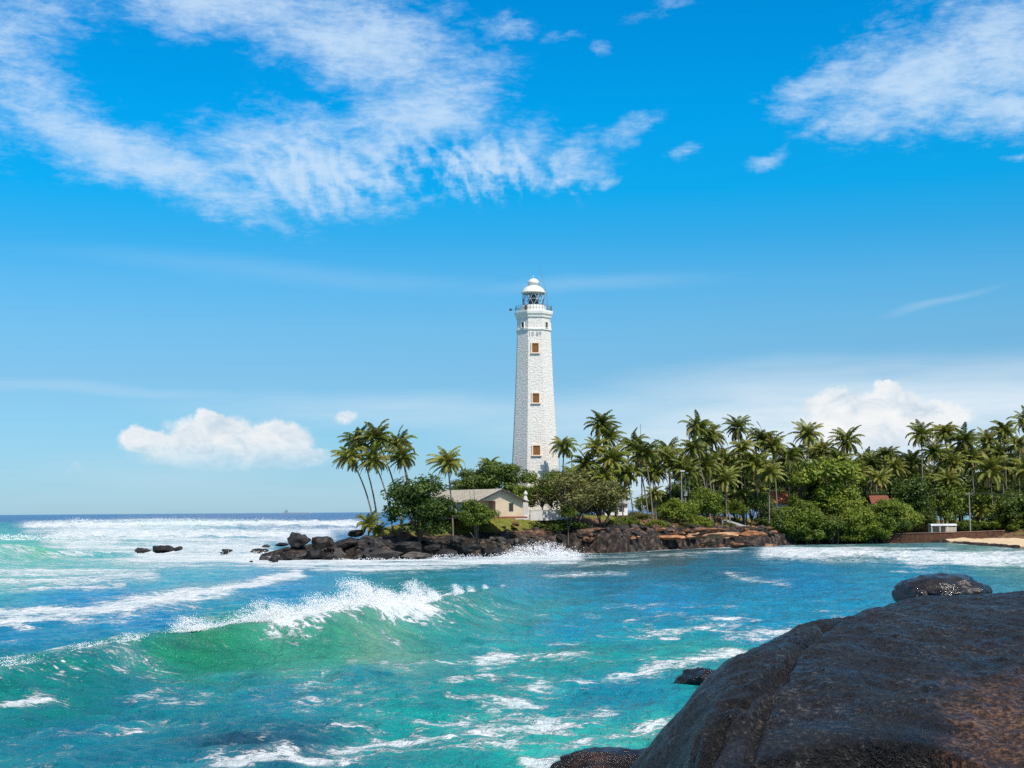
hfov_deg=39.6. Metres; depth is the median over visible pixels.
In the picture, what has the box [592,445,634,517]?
coconut palm
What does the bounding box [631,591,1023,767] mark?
boulder
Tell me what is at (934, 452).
coconut palm
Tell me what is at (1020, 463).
coconut palm
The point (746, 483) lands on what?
broadleaf tree
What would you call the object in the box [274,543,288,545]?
rock
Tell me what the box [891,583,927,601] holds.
rock
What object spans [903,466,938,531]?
coconut palm
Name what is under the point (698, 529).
rock
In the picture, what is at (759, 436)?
coconut palm
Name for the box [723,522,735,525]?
bush
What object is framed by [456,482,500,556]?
broadleaf tree
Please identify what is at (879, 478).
coconut palm
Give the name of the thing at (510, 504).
window
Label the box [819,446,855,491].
coconut palm
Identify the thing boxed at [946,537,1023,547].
beach
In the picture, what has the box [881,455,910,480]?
coconut palm
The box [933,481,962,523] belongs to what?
coconut palm
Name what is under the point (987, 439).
coconut palm
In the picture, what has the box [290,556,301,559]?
rock
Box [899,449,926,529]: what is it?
coconut palm
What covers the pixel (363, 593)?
wave spray
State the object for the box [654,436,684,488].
coconut palm
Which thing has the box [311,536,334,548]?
rock
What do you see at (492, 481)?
broadleaf tree
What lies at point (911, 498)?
broadleaf tree
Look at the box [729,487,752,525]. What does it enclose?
coconut palm
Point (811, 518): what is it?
broadleaf tree
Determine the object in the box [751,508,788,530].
bush
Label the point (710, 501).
broadleaf tree
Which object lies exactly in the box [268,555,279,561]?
rock
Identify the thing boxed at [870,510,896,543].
broadleaf tree
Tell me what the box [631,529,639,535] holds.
rock
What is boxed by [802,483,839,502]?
broadleaf tree
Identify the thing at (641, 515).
bush
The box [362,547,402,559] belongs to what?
rock
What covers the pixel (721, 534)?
rock
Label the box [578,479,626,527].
broadleaf tree
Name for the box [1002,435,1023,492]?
coconut palm
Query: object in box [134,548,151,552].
rock
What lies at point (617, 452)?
coconut palm
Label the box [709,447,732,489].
coconut palm
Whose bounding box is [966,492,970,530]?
utility pole
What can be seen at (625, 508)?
house
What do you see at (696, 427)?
coconut palm
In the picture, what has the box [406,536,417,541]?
rock
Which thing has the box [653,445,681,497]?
coconut palm
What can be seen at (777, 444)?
coconut palm
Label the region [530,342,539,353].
window
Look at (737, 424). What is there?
coconut palm
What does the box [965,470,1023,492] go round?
broadleaf tree
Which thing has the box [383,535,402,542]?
rock
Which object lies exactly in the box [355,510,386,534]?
coconut palm
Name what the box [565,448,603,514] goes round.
coconut palm
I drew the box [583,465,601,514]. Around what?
coconut palm
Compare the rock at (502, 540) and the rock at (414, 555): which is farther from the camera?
the rock at (502, 540)
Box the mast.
[640,424,641,511]
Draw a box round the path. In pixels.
[722,520,744,525]
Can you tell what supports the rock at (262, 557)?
on the ground
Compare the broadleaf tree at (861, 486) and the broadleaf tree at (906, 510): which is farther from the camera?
the broadleaf tree at (861, 486)
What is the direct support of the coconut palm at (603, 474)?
on the ground
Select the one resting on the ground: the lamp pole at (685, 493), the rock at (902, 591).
the lamp pole at (685, 493)
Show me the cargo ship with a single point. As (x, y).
(286, 512)
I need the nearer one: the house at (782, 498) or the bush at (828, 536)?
the bush at (828, 536)
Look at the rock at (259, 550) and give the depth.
278.80 m
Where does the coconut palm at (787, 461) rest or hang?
on the ground
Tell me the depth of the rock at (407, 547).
242.28 m
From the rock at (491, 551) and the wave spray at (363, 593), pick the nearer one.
the wave spray at (363, 593)
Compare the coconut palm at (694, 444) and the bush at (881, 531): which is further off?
the bush at (881, 531)
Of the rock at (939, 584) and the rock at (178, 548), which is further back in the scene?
the rock at (178, 548)
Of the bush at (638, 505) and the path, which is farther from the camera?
the bush at (638, 505)
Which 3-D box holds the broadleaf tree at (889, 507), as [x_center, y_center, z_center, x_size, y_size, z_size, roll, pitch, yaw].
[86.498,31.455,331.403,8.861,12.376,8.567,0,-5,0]
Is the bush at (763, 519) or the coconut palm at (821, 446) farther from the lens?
the coconut palm at (821, 446)
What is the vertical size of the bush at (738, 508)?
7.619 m
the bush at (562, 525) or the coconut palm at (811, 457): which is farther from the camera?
the coconut palm at (811, 457)
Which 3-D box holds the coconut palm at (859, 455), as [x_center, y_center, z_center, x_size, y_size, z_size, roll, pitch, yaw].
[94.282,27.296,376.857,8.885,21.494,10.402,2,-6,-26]
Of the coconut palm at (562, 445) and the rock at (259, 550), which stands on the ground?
the coconut palm at (562, 445)
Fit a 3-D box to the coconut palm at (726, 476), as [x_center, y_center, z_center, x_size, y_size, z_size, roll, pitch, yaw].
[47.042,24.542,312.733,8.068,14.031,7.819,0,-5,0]
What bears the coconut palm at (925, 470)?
on the ground
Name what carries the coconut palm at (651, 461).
on the ground
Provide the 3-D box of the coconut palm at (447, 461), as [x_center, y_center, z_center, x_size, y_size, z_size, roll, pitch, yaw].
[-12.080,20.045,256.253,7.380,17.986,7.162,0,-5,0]
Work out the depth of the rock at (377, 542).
242.04 m
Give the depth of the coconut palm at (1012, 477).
368.89 m
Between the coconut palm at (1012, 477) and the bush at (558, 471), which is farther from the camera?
the coconut palm at (1012, 477)
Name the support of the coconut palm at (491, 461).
on the ground
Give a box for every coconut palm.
[330,437,373,521]
[337,424,378,524]
[352,419,400,526]
[354,441,394,533]
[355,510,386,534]
[369,523,389,536]
[382,443,418,524]
[383,425,416,524]
[425,446,464,544]
[477,457,503,472]
[549,436,581,471]
[561,463,590,505]
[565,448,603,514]
[580,434,611,514]
[583,410,621,510]
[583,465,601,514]
[585,464,621,519]
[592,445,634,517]
[593,422,626,516]
[594,444,626,468]
[611,462,643,512]
[614,481,632,516]
[615,427,650,522]
[625,439,665,519]
[627,457,646,511]
[633,447,663,487]
[636,461,667,517]
[640,486,666,519]
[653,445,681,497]
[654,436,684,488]
[664,451,696,502]
[666,454,703,519]
[676,435,711,522]
[678,410,717,522]
[690,424,727,517]
[691,446,730,521]
[708,464,742,521]
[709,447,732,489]
[711,449,740,519]
[718,491,730,519]
[721,414,754,524]
[728,438,759,525]
[728,454,738,516]
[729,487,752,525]
[732,451,772,524]
[732,455,755,518]
[746,422,778,500]
[748,481,768,494]
[752,432,788,509]
[755,458,788,525]
[770,447,805,498]
[786,442,810,463]
[787,418,823,493]
[804,442,825,462]
[805,438,836,459]
[813,501,832,518]
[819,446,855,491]
[828,425,865,485]
[829,513,847,543]
[847,462,870,496]
[852,446,874,494]
[855,449,885,494]
[862,447,887,491]
[865,467,895,494]
[872,446,903,485]
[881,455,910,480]
[886,459,907,483]
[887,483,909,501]
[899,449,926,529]
[903,461,935,481]
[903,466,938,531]
[905,419,941,532]
[920,438,954,509]
[923,462,945,516]
[927,421,962,520]
[929,467,963,512]
[931,446,953,470]
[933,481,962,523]
[938,451,969,522]
[942,422,983,522]
[943,445,977,482]
[961,447,981,522]
[963,450,991,487]
[966,451,1018,529]
[968,502,990,530]
[973,427,1001,486]
[976,443,999,463]
[982,441,1015,493]
[987,420,1019,488]
[1000,457,1019,488]
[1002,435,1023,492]
[1006,405,1023,434]
[1007,455,1023,481]
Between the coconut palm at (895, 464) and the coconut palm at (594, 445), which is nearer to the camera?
the coconut palm at (594, 445)
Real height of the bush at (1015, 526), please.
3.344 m
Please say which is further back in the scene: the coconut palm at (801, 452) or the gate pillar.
the coconut palm at (801, 452)
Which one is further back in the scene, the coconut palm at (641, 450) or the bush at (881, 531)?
the bush at (881, 531)
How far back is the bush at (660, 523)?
291.66 m
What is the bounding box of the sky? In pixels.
[0,0,1023,514]
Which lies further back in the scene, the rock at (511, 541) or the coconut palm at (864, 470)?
the coconut palm at (864, 470)
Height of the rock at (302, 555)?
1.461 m
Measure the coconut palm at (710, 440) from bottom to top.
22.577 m
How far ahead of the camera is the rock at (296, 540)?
247.26 m
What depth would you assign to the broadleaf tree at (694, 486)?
384.21 m
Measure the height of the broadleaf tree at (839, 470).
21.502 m
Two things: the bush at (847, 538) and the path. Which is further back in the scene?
the bush at (847, 538)
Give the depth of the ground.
272.80 m
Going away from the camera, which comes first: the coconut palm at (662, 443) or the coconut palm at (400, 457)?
the coconut palm at (400, 457)
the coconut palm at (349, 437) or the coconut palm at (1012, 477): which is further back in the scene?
the coconut palm at (1012, 477)
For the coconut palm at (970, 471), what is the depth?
369.09 m
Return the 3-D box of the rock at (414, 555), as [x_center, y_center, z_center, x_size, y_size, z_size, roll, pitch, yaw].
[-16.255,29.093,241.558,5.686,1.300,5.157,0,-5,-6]
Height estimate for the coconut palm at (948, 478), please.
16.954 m
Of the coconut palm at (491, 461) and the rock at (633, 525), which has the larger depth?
the coconut palm at (491, 461)
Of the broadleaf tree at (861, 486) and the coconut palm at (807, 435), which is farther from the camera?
the broadleaf tree at (861, 486)
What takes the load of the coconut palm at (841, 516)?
on the ground
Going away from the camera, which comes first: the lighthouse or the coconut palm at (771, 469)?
the lighthouse
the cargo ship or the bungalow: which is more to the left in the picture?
the cargo ship
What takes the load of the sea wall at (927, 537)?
on the ground
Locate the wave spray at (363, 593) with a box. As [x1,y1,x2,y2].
[0,576,504,665]
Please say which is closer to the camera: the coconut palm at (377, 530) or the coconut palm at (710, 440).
the coconut palm at (377, 530)
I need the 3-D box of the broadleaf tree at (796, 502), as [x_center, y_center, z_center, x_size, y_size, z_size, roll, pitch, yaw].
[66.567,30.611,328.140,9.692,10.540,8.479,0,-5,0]
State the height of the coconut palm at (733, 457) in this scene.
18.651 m
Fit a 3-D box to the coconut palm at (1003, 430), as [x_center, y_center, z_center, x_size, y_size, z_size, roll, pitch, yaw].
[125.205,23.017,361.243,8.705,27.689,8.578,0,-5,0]
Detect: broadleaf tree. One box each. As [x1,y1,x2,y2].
[380,472,461,551]
[447,463,488,489]
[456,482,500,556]
[466,460,533,493]
[510,483,537,507]
[525,470,564,521]
[529,468,624,523]
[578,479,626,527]
[579,478,632,514]
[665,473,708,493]
[687,486,724,517]
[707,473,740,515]
[737,475,792,515]
[766,505,804,536]
[772,467,827,499]
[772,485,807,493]
[780,506,838,544]
[781,495,820,512]
[787,455,865,530]
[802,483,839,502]
[809,478,868,537]
[836,506,879,543]
[838,475,875,495]
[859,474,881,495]
[865,496,902,516]
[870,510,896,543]
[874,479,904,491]
[885,474,936,532]
[889,498,924,532]
[914,504,938,532]
[927,484,975,523]
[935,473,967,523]
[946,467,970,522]
[950,486,1001,530]
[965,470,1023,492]
[975,490,1023,527]
[1014,488,1023,524]
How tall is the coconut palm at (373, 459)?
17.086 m
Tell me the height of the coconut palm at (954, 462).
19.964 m
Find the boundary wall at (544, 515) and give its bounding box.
[529,510,571,520]
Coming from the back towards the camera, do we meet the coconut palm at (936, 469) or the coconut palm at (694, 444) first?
the coconut palm at (936, 469)
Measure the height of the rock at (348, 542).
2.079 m
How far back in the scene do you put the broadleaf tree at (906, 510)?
330.70 m
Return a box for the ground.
[267,514,1023,559]
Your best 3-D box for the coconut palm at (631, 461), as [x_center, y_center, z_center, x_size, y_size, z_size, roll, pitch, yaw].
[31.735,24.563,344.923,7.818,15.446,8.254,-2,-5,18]
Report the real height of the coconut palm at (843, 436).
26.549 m
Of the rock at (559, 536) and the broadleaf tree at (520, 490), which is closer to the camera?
the rock at (559, 536)
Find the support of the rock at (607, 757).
in the sea
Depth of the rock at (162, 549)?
290.74 m
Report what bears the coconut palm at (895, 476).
on the ground
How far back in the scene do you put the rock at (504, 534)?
266.80 m
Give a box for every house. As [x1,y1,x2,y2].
[597,500,628,514]
[761,492,788,513]
[867,495,888,506]
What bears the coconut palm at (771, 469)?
on the ground
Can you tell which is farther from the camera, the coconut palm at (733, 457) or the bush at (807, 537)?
the coconut palm at (733, 457)
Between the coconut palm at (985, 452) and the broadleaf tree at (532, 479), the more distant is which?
the coconut palm at (985, 452)
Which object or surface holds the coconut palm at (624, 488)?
on the ground
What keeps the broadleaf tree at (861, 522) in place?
on the ground
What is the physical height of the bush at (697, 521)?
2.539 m
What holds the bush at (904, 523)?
on the ground
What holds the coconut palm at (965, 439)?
on the ground
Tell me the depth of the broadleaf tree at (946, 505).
341.15 m
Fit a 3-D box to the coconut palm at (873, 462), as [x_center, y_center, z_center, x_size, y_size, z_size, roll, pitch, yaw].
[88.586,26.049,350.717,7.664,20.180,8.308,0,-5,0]
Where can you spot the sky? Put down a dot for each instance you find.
(238, 238)
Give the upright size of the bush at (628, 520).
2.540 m
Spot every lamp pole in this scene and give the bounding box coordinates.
[680,470,684,520]
[684,472,687,518]
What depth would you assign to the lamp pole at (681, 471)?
302.17 m
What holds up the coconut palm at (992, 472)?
on the ground
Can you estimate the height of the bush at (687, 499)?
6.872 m
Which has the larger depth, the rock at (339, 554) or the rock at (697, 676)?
the rock at (339, 554)
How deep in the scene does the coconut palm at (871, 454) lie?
374.50 m
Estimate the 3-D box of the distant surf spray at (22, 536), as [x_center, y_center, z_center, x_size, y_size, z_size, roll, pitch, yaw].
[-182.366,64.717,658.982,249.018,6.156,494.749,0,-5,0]
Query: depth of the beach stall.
330.95 m
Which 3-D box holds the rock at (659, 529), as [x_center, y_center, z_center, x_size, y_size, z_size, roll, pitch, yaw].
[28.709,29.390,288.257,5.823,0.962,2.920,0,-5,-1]
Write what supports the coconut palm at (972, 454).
on the ground
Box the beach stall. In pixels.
[927,524,956,531]
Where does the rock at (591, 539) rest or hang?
on the ground
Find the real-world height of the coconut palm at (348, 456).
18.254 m
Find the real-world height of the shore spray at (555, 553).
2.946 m
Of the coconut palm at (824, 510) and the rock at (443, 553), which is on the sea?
the rock at (443, 553)
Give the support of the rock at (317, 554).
in the sea
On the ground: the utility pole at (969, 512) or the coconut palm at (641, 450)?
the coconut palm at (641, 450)
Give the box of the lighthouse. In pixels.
[509,269,559,514]
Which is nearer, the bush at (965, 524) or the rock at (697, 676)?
the rock at (697, 676)
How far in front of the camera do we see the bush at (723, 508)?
313.92 m
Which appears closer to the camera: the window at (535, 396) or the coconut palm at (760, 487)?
the window at (535, 396)
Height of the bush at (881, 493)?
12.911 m
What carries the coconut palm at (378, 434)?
on the ground
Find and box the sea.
[0,510,1023,767]
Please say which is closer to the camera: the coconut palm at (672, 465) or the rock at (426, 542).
the rock at (426, 542)
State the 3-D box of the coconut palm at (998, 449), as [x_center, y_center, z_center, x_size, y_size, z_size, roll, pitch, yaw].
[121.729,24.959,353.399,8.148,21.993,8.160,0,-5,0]
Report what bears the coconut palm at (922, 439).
on the ground
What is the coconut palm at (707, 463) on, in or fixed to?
on the ground
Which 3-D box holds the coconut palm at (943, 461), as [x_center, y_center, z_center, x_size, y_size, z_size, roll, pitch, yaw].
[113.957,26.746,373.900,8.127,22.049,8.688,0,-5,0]
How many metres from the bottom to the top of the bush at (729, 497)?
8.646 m
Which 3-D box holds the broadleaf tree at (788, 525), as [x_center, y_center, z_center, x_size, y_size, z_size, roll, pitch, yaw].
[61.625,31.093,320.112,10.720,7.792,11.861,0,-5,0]
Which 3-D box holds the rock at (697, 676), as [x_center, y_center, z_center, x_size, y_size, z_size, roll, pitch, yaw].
[8.707,13.586,64.671,2.446,1.387,2.236,-4,-6,36]
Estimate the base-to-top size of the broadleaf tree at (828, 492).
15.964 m
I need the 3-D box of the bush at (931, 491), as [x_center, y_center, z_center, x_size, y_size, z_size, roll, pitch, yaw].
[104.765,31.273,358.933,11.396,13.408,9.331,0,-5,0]
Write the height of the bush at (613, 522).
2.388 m
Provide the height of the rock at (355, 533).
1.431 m
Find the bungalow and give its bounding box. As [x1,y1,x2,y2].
[431,489,528,518]
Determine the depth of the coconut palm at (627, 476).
298.62 m
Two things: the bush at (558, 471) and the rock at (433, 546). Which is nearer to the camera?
the rock at (433, 546)
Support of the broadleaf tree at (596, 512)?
on the ground
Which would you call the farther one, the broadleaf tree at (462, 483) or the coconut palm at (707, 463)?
the coconut palm at (707, 463)
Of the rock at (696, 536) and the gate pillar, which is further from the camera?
the rock at (696, 536)
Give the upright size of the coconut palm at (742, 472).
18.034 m
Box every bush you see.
[531,519,592,531]
[548,460,580,507]
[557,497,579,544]
[597,519,627,526]
[612,516,641,524]
[623,511,653,524]
[630,494,669,512]
[641,519,671,526]
[653,497,701,520]
[660,488,683,502]
[667,518,694,528]
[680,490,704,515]
[688,517,713,526]
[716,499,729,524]
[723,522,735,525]
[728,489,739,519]
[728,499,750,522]
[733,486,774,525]
[744,490,777,514]
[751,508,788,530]
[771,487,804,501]
[784,532,816,541]
[806,528,836,543]
[817,513,852,543]
[835,532,868,543]
[857,527,891,543]
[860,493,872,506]
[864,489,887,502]
[892,514,919,532]
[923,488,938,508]
[954,519,981,530]
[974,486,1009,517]
[975,515,1006,529]
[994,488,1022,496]
[1003,519,1023,530]
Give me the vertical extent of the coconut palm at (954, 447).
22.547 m
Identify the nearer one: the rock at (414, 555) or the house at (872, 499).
the rock at (414, 555)
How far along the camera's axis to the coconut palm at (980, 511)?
341.04 m
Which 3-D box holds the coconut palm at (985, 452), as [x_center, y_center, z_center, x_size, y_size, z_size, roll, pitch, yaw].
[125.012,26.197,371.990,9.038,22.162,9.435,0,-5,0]
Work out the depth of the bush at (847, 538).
323.05 m
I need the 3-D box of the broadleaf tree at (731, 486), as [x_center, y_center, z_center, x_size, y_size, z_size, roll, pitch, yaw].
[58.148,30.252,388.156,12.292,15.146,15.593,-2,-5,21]
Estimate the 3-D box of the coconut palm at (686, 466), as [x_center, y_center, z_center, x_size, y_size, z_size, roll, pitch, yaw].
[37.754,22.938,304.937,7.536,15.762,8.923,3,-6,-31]
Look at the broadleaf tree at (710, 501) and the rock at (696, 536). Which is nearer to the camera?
the rock at (696, 536)
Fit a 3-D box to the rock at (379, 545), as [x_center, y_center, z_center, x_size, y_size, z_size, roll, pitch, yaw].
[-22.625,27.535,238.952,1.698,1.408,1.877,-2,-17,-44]
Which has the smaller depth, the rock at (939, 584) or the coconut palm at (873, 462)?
the rock at (939, 584)
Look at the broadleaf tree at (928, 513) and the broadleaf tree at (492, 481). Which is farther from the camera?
the broadleaf tree at (928, 513)
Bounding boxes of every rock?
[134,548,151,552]
[152,545,173,552]
[174,546,182,550]
[250,548,268,553]
[259,555,269,559]
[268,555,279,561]
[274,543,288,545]
[284,556,292,559]
[287,532,310,548]
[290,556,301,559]
[295,551,306,558]
[306,549,324,559]
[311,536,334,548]
[322,552,333,559]
[333,548,346,559]
[336,537,357,548]
[348,530,363,537]
[356,535,374,545]
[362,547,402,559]
[370,541,385,545]
[373,543,382,547]
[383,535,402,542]
[392,541,421,553]
[400,552,432,558]
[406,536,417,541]
[423,540,431,544]
[424,544,440,549]
[435,549,457,557]
[454,538,464,544]
[460,542,482,552]
[481,547,506,556]
[496,537,506,544]
[499,530,508,537]
[507,539,514,544]
[550,747,647,767]
[556,533,563,539]
[587,537,594,541]
[607,524,616,528]
[629,524,640,531]
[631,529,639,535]
[639,525,647,530]
[655,527,667,530]
[659,535,686,539]
[673,667,712,684]
[685,533,705,538]
[694,527,728,531]
[699,542,716,546]
[702,532,739,537]
[729,542,750,547]
[738,530,767,536]
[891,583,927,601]
[894,572,992,595]
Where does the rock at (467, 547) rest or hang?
on the ground
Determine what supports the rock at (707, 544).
in the sea
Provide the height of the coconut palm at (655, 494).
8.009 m
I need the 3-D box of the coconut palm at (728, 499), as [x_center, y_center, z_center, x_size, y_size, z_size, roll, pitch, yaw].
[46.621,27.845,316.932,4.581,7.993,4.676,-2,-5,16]
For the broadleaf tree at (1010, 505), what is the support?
on the ground
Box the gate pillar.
[522,491,528,519]
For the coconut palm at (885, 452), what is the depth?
351.13 m
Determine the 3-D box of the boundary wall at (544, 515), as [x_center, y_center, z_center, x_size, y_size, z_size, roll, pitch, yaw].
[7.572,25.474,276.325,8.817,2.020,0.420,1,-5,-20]
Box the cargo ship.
[283,509,312,513]
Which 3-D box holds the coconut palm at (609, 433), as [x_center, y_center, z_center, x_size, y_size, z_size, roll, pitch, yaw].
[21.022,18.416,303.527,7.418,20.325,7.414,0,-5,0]
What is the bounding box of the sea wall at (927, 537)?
[872,530,1004,542]
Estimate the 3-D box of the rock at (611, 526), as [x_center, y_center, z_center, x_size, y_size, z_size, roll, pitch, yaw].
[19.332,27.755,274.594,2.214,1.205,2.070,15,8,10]
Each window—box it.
[509,503,513,510]
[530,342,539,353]
[531,392,540,403]
[531,444,541,455]
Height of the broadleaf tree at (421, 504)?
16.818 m
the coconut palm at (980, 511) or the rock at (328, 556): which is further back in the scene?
the coconut palm at (980, 511)
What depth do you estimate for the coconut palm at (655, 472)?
310.68 m
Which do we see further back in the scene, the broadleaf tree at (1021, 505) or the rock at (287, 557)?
the broadleaf tree at (1021, 505)
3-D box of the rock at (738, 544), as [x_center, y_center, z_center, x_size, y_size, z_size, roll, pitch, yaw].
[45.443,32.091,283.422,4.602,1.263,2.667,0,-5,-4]
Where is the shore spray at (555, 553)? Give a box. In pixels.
[217,541,589,561]
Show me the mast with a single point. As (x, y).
(641, 478)
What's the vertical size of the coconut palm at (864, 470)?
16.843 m
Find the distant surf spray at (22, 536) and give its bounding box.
[0,516,393,540]
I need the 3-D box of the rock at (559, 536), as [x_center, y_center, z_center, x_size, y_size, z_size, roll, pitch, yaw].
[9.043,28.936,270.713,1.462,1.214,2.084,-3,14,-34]
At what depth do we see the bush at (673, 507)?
297.22 m
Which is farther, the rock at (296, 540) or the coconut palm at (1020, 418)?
the coconut palm at (1020, 418)
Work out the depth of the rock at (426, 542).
253.03 m
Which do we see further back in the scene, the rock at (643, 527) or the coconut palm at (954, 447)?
the coconut palm at (954, 447)
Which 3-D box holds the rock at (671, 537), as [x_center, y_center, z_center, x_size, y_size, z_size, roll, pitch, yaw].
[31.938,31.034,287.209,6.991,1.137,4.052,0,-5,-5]
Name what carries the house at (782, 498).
on the ground
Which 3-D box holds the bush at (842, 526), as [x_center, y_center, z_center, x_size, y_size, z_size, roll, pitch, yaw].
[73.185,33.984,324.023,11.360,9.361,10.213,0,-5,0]
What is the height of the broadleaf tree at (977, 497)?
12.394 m
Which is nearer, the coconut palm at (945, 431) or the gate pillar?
the gate pillar
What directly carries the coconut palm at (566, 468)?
on the ground
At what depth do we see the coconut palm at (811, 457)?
377.13 m
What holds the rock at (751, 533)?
on the ground
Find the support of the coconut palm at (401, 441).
on the ground
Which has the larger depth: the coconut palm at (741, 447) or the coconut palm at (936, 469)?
the coconut palm at (936, 469)
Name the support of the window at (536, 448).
in the lighthouse
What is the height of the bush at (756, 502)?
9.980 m
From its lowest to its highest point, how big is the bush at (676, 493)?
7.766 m
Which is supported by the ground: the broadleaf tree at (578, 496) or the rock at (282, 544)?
the broadleaf tree at (578, 496)
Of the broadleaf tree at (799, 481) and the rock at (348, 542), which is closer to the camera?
the rock at (348, 542)
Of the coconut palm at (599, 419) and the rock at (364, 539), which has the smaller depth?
the rock at (364, 539)
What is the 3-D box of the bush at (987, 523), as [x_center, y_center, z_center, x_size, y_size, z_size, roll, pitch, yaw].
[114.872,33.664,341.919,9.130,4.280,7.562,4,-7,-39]
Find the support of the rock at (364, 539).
on the ground
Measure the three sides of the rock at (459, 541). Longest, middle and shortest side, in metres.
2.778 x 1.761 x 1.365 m
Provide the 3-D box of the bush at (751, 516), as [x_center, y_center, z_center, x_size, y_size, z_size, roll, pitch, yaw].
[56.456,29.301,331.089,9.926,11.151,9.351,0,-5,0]
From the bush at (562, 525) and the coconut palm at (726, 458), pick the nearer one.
the bush at (562, 525)

